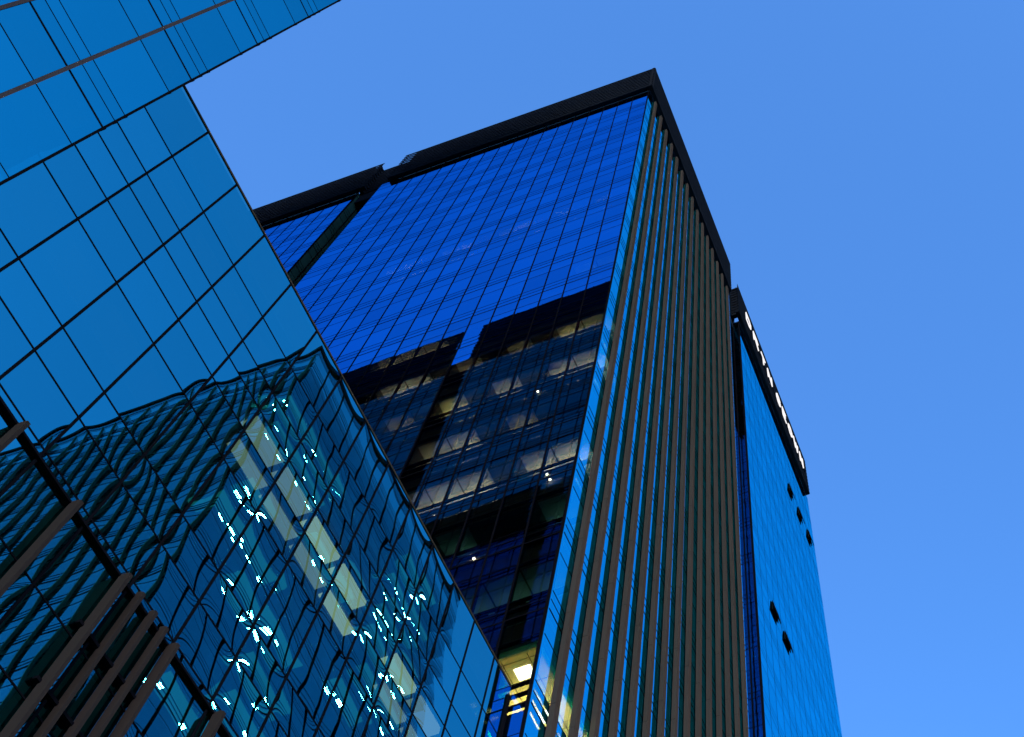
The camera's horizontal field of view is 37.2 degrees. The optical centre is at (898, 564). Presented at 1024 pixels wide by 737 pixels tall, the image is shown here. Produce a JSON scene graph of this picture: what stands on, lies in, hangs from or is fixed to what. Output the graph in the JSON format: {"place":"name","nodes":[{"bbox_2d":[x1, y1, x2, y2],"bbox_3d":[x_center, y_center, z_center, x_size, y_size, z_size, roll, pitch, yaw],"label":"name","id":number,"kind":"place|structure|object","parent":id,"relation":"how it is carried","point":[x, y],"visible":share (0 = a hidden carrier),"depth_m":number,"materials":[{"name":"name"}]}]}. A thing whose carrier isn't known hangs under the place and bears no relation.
{"place":"outdoors","nodes":[
{"label":"outdoors","id":0,"kind":"place"},
{"bbox_2d":[0,0,340,185],"bbox_3d":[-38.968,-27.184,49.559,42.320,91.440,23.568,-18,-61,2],"label":"glass tower","id":1,"kind":"structure","parent":0,"point":[73,73],"depth_m":20.67,"materials":[{"name":"blue glass"}]},
{"bbox_2d":[0,86,511,736],"bbox_3d":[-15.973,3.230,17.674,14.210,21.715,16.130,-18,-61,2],"label":"glass block","id":2,"kind":"structure","parent":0,"point":[212,524],"depth_m":20.77,"materials":[{"name":"blue glass"}]},
{"bbox_2d":[253,163,384,286],"bbox_3d":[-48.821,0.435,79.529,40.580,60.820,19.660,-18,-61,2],"label":"glass wing","id":3,"kind":"structure","parent":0,"point":[303,230],"depth_m":92.11,"materials":[{"name":"blue glass"}]},
{"bbox_2d":[295,68,748,736],"bbox_3d":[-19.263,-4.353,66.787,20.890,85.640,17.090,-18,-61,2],"label":"office tower","id":4,"kind":"structure","parent":0,"point":[523,322],"depth_m":54.70,"materials":[{"name":"blue glass"}]},
{"bbox_2d":[185,0,1023,736],"label":"sky","id":5,"kind":"structure","parent":0,"point":[858,165],"materials":[{"name":"blue"}]},
{"bbox_2d":[730,284,841,736],"bbox_3d":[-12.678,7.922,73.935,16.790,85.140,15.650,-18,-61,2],"label":"sign tower","id":6,"kind":"structure","parent":0,"point":[791,691],"depth_m":80.34,"materials":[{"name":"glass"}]},
{"bbox_2d":[745,312,804,471],"bbox_3d":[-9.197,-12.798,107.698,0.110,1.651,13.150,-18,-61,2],"label":"rooftop sign","id":7,"kind":"object","parent":6,"relation":"attached to","point":[779,402],"visible":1,"depth_m":107.39,"materials":[{"name":"white metal"}]},
{"bbox_2d":[772,600,780,623],"bbox_3d":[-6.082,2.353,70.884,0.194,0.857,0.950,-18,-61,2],"label":"open window","id":8,"kind":"structure","parent":6,"relation":"in","point":[773,606],"depth_m":70.72,"materials":[{"name":"black metal"}]},
{"bbox_2d":[784,631,792,652],"bbox_3d":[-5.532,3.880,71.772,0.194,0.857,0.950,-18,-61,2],"label":"open window","id":9,"kind":"structure","parent":6,"relation":"in","point":[786,637],"depth_m":71.62,"materials":[{"name":"black metal"}]},
{"bbox_2d":[789,483,795,499],"bbox_3d":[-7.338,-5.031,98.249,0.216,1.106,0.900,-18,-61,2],"label":"open window","id":10,"kind":"structure","parent":6,"relation":"in","point":[790,489],"depth_m":98.04,"materials":[{"name":"black metal"}]},
{"bbox_2d":[798,506,804,523],"bbox_3d":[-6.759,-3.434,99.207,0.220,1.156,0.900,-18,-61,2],"label":"open window","id":11,"kind":"structure","parent":6,"relation":"in","point":[799,511],"depth_m":99.03,"materials":[{"name":"black metal"}]},
{"bbox_2d":[807,529,813,544],"bbox_3d":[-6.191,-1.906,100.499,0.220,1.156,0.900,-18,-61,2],"label":"open window","id":12,"kind":"structure","parent":6,"relation":"in","point":[809,535],"depth_m":100.29,"materials":[{"name":"black metal"}]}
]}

